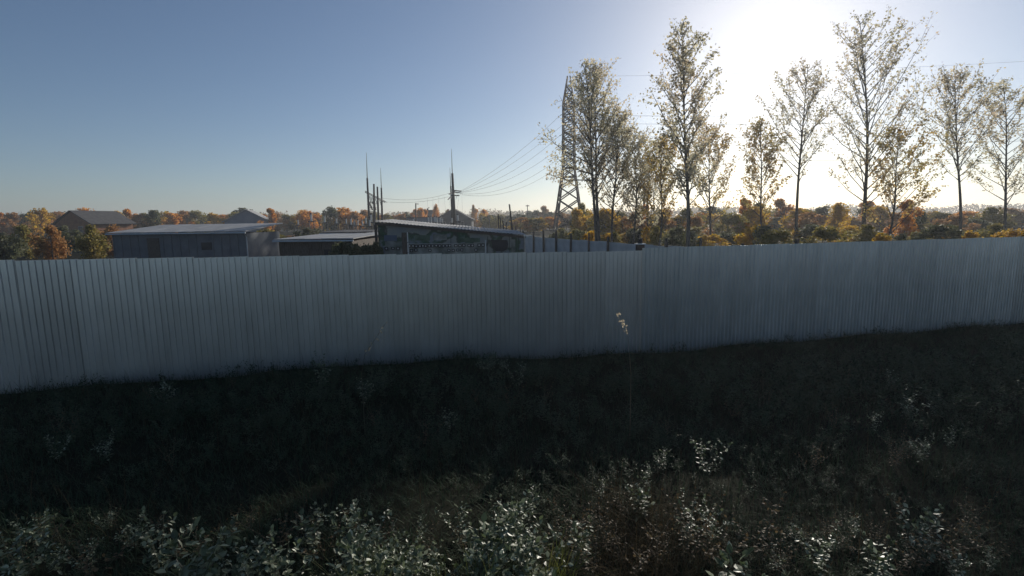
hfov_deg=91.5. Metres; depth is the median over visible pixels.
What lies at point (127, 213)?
autumn tree
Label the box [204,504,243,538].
leafy weed
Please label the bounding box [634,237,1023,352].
sheet fence
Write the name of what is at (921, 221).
autumn tree
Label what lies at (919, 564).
leafy weed
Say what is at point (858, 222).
autumn tree
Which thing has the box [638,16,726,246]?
poplar tree
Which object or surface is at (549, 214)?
autumn tree
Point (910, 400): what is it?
leafy weed
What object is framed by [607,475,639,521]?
leafy weed
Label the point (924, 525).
leafy weed
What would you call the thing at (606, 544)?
leafy weed
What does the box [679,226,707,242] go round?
shrub
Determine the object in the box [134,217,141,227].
bare tree
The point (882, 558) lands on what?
leafy weed
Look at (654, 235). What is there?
shrub
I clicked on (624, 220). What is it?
autumn tree
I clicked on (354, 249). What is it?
shrub
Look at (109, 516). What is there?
leafy weed
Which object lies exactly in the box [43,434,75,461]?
leafy weed
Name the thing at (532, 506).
leafy weed
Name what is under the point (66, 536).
leafy weed
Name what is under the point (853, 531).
leafy weed
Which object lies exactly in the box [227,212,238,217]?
autumn tree
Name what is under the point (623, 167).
poplar tree
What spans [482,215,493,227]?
autumn tree
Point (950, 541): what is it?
leafy weed
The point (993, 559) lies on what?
leafy weed
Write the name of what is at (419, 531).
leafy weed
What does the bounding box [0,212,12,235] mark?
autumn tree
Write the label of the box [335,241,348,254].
shrub
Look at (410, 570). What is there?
leafy weed
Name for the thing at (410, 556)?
leafy weed
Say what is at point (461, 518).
leafy weed
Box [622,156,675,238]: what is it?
poplar tree
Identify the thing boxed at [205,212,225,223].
autumn tree
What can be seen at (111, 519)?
leafy weed
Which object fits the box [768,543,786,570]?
leafy weed
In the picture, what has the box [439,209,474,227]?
gabled house
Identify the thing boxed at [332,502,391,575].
leafy weed
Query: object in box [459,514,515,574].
leafy weed
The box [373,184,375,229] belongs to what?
concrete mast
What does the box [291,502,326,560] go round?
leafy weed
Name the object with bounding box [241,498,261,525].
leafy weed
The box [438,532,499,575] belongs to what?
leafy weed
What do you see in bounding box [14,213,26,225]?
bare tree
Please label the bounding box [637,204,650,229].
autumn tree
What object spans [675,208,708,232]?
autumn tree
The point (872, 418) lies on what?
leafy weed
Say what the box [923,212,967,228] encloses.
autumn tree
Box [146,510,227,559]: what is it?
leafy weed
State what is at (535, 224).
autumn tree
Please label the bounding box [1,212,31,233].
autumn tree
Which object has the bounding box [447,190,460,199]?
mast crossarms
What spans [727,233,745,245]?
shrub
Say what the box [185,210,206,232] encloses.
autumn tree
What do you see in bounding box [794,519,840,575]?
leafy weed
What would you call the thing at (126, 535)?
leafy weed
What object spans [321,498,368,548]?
leafy weed
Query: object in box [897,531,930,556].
leafy weed
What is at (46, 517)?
leafy weed
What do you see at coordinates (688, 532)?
leafy weed
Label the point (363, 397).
leafy weed
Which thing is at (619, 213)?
autumn tree
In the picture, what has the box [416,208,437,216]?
flat roofed building
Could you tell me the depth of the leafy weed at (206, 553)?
3.60 m
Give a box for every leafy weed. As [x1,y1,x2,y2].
[0,514,44,575]
[0,523,55,575]
[6,508,57,546]
[11,511,59,535]
[33,519,152,575]
[38,543,67,574]
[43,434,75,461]
[50,519,78,549]
[62,537,103,572]
[90,510,115,528]
[91,430,114,460]
[100,499,120,529]
[105,512,143,546]
[113,514,143,551]
[130,506,196,575]
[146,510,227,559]
[148,374,175,403]
[152,513,170,543]
[154,514,239,575]
[190,539,238,574]
[193,529,215,571]
[199,531,276,575]
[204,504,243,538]
[232,535,286,575]
[238,500,306,549]
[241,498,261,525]
[256,524,318,575]
[289,505,310,537]
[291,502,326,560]
[291,502,352,559]
[309,559,341,575]
[312,351,337,385]
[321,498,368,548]
[327,529,393,575]
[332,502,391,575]
[336,517,393,571]
[353,510,399,546]
[355,377,375,402]
[356,540,436,575]
[358,537,398,575]
[363,518,421,575]
[369,538,424,575]
[389,531,427,575]
[390,519,404,547]
[397,539,444,575]
[416,514,426,541]
[416,521,440,564]
[434,501,471,535]
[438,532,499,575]
[441,407,457,431]
[449,511,466,550]
[453,535,509,575]
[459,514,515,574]
[469,501,511,564]
[469,505,517,575]
[476,357,489,370]
[477,352,495,372]
[477,527,547,575]
[486,489,538,566]
[487,494,528,556]
[501,361,526,390]
[508,501,561,565]
[510,515,613,575]
[510,523,556,575]
[513,523,575,575]
[526,483,539,520]
[528,513,566,568]
[547,491,607,535]
[552,496,583,553]
[562,514,612,575]
[569,514,592,570]
[590,497,626,561]
[593,476,605,499]
[601,514,672,574]
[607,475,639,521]
[625,475,654,522]
[641,461,651,487]
[647,510,681,575]
[653,447,670,472]
[661,489,771,566]
[664,487,724,569]
[674,488,715,544]
[689,436,732,476]
[695,494,733,544]
[705,541,789,575]
[707,491,798,561]
[722,525,746,559]
[763,517,799,574]
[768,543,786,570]
[784,519,803,542]
[786,442,830,470]
[787,515,824,537]
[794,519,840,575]
[819,512,861,553]
[822,507,837,540]
[845,513,861,540]
[860,531,898,575]
[863,509,890,548]
[866,514,946,575]
[867,411,883,433]
[881,432,918,472]
[883,369,898,390]
[885,512,959,575]
[886,424,909,467]
[887,492,1001,565]
[888,493,943,561]
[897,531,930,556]
[899,384,932,423]
[909,433,934,464]
[936,545,971,575]
[942,425,961,446]
[956,487,998,545]
[977,529,1022,560]
[982,543,1002,572]
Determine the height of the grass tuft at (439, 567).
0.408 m
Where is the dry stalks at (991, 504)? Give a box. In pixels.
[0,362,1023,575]
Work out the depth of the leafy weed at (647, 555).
4.16 m
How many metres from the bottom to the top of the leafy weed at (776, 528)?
0.627 m
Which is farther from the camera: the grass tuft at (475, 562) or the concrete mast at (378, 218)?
the concrete mast at (378, 218)
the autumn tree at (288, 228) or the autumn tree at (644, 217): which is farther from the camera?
the autumn tree at (288, 228)
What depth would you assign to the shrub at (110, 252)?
45.86 m
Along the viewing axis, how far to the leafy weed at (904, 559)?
4.23 m
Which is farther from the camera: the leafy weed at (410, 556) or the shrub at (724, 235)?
the shrub at (724, 235)
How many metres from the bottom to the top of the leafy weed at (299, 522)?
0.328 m
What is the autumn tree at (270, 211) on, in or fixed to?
on the ground at (444, 507)
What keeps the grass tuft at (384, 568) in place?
on the ground at (444, 507)
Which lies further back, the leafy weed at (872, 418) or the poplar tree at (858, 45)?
the poplar tree at (858, 45)
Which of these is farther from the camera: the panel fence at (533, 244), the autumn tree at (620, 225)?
the autumn tree at (620, 225)
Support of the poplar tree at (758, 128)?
on the ground at (444, 507)
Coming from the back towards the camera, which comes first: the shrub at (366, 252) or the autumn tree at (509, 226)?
the autumn tree at (509, 226)
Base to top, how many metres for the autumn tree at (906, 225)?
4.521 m
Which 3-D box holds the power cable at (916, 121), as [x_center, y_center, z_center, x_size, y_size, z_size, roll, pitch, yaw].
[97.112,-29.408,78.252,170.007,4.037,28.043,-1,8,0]
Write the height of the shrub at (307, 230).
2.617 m
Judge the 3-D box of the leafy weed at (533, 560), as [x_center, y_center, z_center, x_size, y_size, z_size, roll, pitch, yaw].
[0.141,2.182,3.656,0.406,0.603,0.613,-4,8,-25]
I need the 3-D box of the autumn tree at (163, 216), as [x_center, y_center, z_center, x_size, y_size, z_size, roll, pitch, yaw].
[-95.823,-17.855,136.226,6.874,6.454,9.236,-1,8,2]
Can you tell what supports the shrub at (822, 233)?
on the ground at (444, 507)
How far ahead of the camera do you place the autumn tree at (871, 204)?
73.81 m
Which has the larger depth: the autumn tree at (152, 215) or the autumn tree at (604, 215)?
the autumn tree at (152, 215)
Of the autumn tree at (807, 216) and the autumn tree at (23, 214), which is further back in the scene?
the autumn tree at (23, 214)
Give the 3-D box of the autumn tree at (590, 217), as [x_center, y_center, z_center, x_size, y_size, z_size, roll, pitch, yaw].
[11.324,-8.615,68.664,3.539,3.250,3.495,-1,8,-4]
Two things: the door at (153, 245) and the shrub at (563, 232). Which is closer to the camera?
the door at (153, 245)
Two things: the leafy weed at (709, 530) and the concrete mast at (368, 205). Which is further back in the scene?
the concrete mast at (368, 205)
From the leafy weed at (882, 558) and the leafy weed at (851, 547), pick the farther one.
the leafy weed at (851, 547)
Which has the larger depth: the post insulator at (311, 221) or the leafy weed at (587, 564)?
the post insulator at (311, 221)
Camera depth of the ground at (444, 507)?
5.99 m
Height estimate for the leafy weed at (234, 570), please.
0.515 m
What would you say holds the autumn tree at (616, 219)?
on the ground at (444, 507)
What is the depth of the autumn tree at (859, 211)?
79.52 m
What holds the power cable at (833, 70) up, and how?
attached to the lattice pylon
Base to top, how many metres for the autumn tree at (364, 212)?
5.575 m
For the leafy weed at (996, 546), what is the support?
on the ground at (444, 507)
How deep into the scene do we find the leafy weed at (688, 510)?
4.60 m
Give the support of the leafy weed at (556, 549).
on the ground at (444, 507)
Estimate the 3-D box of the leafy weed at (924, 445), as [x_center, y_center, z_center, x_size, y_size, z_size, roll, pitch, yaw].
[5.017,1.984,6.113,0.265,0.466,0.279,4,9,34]
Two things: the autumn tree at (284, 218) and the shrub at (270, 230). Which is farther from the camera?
the autumn tree at (284, 218)
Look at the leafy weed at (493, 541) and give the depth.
3.91 m
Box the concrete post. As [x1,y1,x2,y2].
[402,232,408,253]
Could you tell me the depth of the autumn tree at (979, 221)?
52.09 m
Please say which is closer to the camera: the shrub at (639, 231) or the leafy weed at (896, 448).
the leafy weed at (896, 448)
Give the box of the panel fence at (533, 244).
[522,230,799,252]
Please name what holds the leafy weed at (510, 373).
on the ground at (444, 507)
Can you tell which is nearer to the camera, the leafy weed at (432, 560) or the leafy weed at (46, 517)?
the leafy weed at (432, 560)
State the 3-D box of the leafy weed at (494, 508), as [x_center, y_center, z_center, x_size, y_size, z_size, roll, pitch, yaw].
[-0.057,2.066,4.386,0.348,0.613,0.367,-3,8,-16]
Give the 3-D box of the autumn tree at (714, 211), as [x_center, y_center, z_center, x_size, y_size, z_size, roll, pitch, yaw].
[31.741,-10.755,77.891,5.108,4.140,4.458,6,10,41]
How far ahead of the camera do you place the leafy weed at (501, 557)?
3.76 m
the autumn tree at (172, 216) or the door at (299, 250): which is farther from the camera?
the autumn tree at (172, 216)
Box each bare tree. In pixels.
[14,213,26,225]
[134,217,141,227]
[776,205,788,217]
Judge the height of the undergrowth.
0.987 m
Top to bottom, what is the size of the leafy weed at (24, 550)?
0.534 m
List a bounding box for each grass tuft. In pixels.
[294,533,415,575]
[307,554,432,575]
[416,543,482,575]
[433,539,514,575]
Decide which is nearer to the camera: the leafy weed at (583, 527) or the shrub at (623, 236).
the leafy weed at (583, 527)
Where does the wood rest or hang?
on the ground at (444, 507)
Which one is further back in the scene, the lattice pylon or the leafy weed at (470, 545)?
the lattice pylon
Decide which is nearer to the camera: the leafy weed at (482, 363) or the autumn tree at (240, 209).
the leafy weed at (482, 363)
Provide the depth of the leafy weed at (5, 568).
3.82 m
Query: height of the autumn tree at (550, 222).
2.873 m
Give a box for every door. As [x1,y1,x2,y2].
[147,238,160,257]
[294,245,309,255]
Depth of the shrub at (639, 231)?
44.79 m
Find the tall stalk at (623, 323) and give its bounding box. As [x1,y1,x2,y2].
[616,313,630,411]
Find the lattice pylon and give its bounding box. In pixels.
[551,76,580,231]
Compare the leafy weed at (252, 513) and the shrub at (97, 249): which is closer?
the leafy weed at (252, 513)
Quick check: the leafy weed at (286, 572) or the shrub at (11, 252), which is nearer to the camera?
the leafy weed at (286, 572)
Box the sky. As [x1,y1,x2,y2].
[0,0,1023,223]
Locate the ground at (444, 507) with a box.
[0,225,1023,575]
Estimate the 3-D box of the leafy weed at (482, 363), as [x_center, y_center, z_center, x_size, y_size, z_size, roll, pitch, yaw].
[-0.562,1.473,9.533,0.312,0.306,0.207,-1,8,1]
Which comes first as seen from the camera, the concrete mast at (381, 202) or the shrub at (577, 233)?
the shrub at (577, 233)
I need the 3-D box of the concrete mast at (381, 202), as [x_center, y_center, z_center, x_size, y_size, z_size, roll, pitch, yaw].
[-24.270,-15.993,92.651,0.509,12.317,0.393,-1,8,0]
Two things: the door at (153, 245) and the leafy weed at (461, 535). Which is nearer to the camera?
the leafy weed at (461, 535)
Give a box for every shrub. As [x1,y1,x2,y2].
[0,232,28,259]
[6,224,42,258]
[26,223,72,259]
[46,225,85,253]
[72,224,111,258]
[91,224,120,257]
[256,228,286,237]
[292,227,321,236]
[328,241,339,254]
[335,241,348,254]
[343,243,352,254]
[349,243,363,254]
[356,243,368,254]
[364,243,376,254]
[368,241,383,254]
[548,232,560,238]
[558,229,568,238]
[566,229,586,239]
[578,231,593,251]
[600,232,621,241]
[606,232,622,242]
[619,233,631,243]
[625,227,635,243]
[630,229,643,243]
[641,226,650,242]
[644,225,668,245]
[659,226,698,246]
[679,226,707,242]
[696,234,731,245]
[714,232,736,245]
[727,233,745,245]
[733,224,760,244]
[752,225,783,244]
[754,228,799,244]
[790,230,815,242]
[791,223,827,243]
[800,225,853,243]
[820,225,860,241]
[838,224,886,241]
[872,233,892,240]
[889,233,920,240]
[899,232,930,240]
[914,223,964,239]
[961,230,986,238]
[972,223,1005,237]
[989,228,1023,237]
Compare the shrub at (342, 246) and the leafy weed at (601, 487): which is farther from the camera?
the shrub at (342, 246)
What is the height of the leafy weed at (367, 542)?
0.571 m
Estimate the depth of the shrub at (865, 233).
35.45 m
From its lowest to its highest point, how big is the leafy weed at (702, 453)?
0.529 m
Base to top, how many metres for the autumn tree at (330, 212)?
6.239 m
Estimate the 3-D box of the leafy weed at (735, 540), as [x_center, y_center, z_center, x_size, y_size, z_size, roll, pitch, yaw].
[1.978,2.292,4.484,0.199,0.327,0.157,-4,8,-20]
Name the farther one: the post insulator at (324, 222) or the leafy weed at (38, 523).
the post insulator at (324, 222)
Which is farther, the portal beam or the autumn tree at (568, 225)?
the autumn tree at (568, 225)
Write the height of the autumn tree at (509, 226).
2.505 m
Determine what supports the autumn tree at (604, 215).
on the ground at (444, 507)
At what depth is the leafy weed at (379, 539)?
3.94 m
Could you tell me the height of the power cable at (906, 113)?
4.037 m
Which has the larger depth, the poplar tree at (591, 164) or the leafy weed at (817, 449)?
the poplar tree at (591, 164)
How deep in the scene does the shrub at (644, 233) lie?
41.06 m
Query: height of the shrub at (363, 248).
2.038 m
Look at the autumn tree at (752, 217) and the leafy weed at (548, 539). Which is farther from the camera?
the autumn tree at (752, 217)
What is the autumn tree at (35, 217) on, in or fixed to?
on the ground at (444, 507)
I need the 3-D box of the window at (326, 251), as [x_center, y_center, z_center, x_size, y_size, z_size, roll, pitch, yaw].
[-9.799,-1.837,26.968,0.700,0.500,0.030,-1,8,0]
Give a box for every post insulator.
[308,213,314,231]
[322,215,327,231]
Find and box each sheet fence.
[0,250,641,393]
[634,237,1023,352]
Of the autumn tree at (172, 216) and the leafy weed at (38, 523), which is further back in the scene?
the autumn tree at (172, 216)
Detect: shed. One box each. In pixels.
[105,223,282,258]
[272,233,378,255]
[319,230,377,233]
[374,219,525,254]
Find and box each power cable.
[578,133,1020,137]
[597,141,1008,145]
[609,110,1013,115]
[611,118,1017,123]
[623,158,991,160]
[645,61,1021,75]
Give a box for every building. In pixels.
[402,217,443,223]
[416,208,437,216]
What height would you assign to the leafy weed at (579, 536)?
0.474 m
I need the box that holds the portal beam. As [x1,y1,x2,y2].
[365,191,385,206]
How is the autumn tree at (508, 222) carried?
on the ground at (444, 507)
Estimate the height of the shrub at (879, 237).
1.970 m
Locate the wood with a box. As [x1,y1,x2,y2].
[8,202,1023,226]
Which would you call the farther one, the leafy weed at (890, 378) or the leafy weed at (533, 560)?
the leafy weed at (890, 378)
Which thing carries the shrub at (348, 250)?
on the ground at (444, 507)
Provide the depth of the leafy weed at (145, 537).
4.00 m
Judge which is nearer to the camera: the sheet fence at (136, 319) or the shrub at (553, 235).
the sheet fence at (136, 319)
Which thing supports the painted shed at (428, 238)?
on the ground at (444, 507)
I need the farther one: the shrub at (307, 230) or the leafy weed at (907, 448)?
the shrub at (307, 230)
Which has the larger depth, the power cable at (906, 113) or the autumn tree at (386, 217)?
the autumn tree at (386, 217)
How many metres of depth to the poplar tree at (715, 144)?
38.78 m
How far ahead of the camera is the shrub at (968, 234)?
31.49 m
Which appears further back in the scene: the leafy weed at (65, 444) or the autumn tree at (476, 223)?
the autumn tree at (476, 223)
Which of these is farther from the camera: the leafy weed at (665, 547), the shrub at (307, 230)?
the shrub at (307, 230)
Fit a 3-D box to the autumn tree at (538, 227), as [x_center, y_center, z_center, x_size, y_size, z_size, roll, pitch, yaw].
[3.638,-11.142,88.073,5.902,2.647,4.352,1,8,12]
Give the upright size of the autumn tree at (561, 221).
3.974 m
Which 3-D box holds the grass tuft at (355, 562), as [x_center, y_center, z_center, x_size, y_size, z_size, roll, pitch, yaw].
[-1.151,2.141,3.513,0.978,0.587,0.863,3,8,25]
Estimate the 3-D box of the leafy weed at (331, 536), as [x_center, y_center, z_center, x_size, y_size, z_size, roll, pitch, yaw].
[-1.565,2.090,4.169,0.496,0.426,0.471,-3,8,-19]
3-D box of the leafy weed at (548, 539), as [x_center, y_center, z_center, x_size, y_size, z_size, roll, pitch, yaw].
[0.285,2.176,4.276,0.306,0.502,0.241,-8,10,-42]
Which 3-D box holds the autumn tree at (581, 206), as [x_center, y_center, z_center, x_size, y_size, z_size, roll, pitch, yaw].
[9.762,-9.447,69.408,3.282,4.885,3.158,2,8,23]
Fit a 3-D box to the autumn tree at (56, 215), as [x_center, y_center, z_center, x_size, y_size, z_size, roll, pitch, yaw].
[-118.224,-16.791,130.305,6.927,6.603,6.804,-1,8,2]
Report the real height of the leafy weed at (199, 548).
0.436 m
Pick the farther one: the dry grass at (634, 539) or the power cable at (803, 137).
the power cable at (803, 137)
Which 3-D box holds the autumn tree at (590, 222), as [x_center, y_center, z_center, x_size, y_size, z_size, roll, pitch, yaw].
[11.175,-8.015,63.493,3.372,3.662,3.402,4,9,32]
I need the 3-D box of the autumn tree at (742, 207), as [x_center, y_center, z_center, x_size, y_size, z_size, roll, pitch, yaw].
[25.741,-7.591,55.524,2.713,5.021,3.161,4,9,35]
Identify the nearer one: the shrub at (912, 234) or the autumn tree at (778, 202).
the shrub at (912, 234)
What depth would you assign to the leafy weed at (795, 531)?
4.75 m
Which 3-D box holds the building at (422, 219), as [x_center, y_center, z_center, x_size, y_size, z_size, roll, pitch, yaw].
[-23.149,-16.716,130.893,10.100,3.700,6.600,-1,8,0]
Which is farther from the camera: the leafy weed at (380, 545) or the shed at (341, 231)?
the shed at (341, 231)
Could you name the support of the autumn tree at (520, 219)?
on the ground at (444, 507)
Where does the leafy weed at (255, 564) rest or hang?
on the ground at (444, 507)
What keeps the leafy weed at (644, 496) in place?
on the ground at (444, 507)
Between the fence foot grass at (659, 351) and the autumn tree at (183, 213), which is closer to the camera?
the fence foot grass at (659, 351)
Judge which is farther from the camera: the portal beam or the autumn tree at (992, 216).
the portal beam
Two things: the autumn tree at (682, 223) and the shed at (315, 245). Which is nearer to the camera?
the shed at (315, 245)
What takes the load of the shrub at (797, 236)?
on the ground at (444, 507)
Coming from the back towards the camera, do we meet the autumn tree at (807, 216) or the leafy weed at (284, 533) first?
the autumn tree at (807, 216)
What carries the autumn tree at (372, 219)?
on the ground at (444, 507)
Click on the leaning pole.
(510, 218)
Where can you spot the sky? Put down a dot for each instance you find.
(219, 107)
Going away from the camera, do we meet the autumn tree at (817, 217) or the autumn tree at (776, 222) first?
the autumn tree at (817, 217)
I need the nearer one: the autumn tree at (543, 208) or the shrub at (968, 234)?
the shrub at (968, 234)
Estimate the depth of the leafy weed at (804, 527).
4.76 m
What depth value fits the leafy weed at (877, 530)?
4.63 m
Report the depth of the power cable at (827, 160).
79.86 m
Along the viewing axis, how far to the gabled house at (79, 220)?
90.94 m
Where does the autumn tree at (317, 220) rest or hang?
on the ground at (444, 507)
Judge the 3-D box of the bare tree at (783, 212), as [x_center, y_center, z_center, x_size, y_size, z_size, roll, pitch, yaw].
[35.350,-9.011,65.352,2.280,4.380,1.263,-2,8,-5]
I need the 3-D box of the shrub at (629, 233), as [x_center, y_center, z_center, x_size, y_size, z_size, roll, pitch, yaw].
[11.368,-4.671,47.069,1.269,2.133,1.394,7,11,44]
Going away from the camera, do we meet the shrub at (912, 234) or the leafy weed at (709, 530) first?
the leafy weed at (709, 530)
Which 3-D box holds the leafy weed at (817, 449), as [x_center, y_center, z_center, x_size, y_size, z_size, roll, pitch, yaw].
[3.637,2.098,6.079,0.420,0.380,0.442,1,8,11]
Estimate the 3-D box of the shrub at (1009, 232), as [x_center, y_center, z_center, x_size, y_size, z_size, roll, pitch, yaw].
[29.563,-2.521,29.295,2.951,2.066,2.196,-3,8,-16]
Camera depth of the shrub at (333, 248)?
22.08 m
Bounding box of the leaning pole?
[509,204,512,229]
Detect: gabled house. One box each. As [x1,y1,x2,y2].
[51,210,136,237]
[222,209,267,231]
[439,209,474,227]
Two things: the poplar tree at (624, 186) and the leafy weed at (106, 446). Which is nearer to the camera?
the leafy weed at (106, 446)
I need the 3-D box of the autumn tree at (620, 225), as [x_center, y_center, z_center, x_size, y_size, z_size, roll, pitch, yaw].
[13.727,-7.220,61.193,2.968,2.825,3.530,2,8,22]
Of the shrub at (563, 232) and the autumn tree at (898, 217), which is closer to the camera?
the shrub at (563, 232)
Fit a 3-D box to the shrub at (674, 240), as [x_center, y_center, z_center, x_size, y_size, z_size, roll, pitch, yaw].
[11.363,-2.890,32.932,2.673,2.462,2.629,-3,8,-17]
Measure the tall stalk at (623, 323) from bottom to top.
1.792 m
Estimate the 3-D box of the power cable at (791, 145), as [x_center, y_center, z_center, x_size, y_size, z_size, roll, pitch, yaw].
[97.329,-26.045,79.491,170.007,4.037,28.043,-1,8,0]
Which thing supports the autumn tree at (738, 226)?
on the ground at (444, 507)
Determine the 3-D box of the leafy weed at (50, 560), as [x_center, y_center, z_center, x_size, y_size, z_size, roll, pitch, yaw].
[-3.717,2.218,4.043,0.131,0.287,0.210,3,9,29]
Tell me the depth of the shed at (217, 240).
33.92 m
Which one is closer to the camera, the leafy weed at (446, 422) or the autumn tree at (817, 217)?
the leafy weed at (446, 422)
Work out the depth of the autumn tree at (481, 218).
132.67 m
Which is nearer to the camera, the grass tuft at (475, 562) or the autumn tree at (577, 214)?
the grass tuft at (475, 562)
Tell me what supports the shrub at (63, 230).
on the ground at (444, 507)
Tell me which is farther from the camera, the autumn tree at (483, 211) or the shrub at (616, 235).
the autumn tree at (483, 211)
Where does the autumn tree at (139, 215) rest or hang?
on the ground at (444, 507)
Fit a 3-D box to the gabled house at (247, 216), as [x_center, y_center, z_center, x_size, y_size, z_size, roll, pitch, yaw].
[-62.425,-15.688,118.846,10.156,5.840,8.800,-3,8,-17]
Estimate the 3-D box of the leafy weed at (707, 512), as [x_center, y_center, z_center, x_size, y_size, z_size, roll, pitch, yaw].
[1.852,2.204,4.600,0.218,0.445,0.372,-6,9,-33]
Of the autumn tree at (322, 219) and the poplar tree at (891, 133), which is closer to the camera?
the poplar tree at (891, 133)
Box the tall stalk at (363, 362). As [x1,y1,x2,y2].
[361,322,386,426]
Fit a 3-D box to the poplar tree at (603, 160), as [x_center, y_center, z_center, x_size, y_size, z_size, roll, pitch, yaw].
[6.191,-9.360,36.997,4.784,14.444,5.837,-1,8,0]
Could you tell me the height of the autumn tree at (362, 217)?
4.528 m
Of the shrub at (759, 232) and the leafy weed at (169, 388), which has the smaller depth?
the leafy weed at (169, 388)
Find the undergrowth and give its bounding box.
[0,319,1023,575]
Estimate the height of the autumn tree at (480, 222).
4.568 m
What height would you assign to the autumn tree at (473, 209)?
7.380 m
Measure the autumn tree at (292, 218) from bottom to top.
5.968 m
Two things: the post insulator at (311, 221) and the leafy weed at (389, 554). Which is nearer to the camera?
the leafy weed at (389, 554)
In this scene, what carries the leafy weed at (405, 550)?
on the ground at (444, 507)
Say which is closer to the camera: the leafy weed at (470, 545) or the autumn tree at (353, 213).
the leafy weed at (470, 545)
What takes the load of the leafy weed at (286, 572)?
on the ground at (444, 507)
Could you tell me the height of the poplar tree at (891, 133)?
9.728 m
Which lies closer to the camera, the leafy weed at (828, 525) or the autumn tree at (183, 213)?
the leafy weed at (828, 525)
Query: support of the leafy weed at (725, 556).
on the ground at (444, 507)
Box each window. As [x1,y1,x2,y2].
[201,242,211,249]
[324,249,331,254]
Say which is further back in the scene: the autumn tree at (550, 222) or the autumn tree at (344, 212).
the autumn tree at (344, 212)
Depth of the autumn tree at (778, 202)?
71.92 m
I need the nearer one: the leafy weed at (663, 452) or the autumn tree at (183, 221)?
the leafy weed at (663, 452)
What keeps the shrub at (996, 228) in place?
on the ground at (444, 507)
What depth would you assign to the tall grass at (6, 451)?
7.29 m
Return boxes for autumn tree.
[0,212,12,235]
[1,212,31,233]
[13,212,53,234]
[24,207,55,237]
[47,211,64,226]
[77,207,94,210]
[122,208,136,225]
[128,213,155,228]
[138,210,161,227]
[155,211,169,224]
[156,212,181,232]
[162,213,195,232]
[176,210,196,221]
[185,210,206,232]
[196,217,209,223]
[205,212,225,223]
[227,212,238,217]
[232,207,252,213]
[257,208,276,229]
[268,212,288,231]
[278,214,296,231]
[282,215,304,231]
[289,210,307,229]
[294,210,321,229]
[313,212,324,229]
[318,215,329,230]
[322,205,339,230]
[331,214,342,229]
[333,207,358,229]
[346,211,361,229]
[357,214,365,229]
[359,209,367,229]
[363,212,383,229]
[380,214,392,222]
[418,208,425,216]
[432,204,439,216]
[471,204,476,222]
[475,209,480,226]
[477,213,485,226]
[479,209,488,215]
[480,216,486,227]
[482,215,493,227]
[490,217,502,228]
[496,214,507,227]
[503,216,515,227]
[504,219,521,229]
[512,217,531,228]
[518,217,548,231]
[521,220,533,231]
[529,209,539,217]
[529,217,548,231]
[538,205,548,217]
[543,211,554,217]
[543,217,559,229]
[553,212,569,227]
[563,214,571,228]
[569,202,589,231]
[569,207,587,231]
[583,215,593,230]
[585,217,604,234]
[593,208,615,232]
[604,209,620,230]
[614,219,633,235]
[615,211,625,228]
[620,212,646,233]
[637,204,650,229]
[648,209,673,232]
[651,209,676,230]
[671,215,685,241]
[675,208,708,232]
[683,216,715,238]
[700,206,722,229]
[701,213,730,232]
[713,212,749,233]
[721,216,747,233]
[729,197,753,229]
[734,206,770,238]
[750,202,777,225]
[766,198,794,229]
[768,215,787,231]
[778,208,808,232]
[787,211,820,229]
[799,214,844,226]
[815,205,845,224]
[821,202,855,229]
[838,216,877,230]
[852,206,877,217]
[857,200,884,227]
[866,205,895,231]
[883,199,923,238]
[884,212,902,231]
[911,210,930,230]
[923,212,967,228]
[931,214,981,231]
[952,211,982,226]
[956,217,992,236]
[966,206,1017,230]
[997,207,1023,225]
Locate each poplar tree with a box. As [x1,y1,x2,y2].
[534,54,641,240]
[565,58,631,240]
[583,102,652,241]
[612,125,670,243]
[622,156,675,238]
[630,133,704,245]
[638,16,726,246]
[675,122,737,234]
[733,114,792,225]
[740,57,858,238]
[815,4,938,228]
[859,116,952,234]
[886,58,1012,238]
[957,75,1023,230]
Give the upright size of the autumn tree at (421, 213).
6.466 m
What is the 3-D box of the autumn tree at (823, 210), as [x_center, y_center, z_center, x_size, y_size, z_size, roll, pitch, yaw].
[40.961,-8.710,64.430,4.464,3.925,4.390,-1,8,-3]
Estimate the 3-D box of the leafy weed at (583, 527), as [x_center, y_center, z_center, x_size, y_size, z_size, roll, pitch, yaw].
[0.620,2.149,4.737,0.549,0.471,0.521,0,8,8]
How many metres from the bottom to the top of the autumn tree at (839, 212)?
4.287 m
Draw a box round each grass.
[0,320,1023,481]
[0,321,1023,403]
[535,452,840,575]
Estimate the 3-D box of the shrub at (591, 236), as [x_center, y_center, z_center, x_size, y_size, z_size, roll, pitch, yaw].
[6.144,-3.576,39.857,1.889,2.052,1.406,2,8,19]
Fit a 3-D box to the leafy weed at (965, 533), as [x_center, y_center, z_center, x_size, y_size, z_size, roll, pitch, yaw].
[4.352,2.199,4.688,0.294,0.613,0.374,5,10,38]
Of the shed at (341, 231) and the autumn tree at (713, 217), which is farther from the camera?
the autumn tree at (713, 217)
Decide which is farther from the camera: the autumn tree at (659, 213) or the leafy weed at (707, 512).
the autumn tree at (659, 213)
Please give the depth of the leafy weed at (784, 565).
4.23 m
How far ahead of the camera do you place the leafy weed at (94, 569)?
3.92 m
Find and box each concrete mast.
[366,153,370,229]
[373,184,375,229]
[377,187,379,225]
[380,168,382,222]
[450,176,452,224]
[451,149,455,224]
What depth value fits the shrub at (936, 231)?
31.74 m
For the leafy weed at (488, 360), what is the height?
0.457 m
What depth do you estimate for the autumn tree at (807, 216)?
52.72 m
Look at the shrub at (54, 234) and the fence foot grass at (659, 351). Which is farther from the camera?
the shrub at (54, 234)
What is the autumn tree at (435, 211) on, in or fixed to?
on the ground at (444, 507)
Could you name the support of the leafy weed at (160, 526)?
on the ground at (444, 507)
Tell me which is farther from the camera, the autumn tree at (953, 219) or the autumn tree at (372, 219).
the autumn tree at (372, 219)

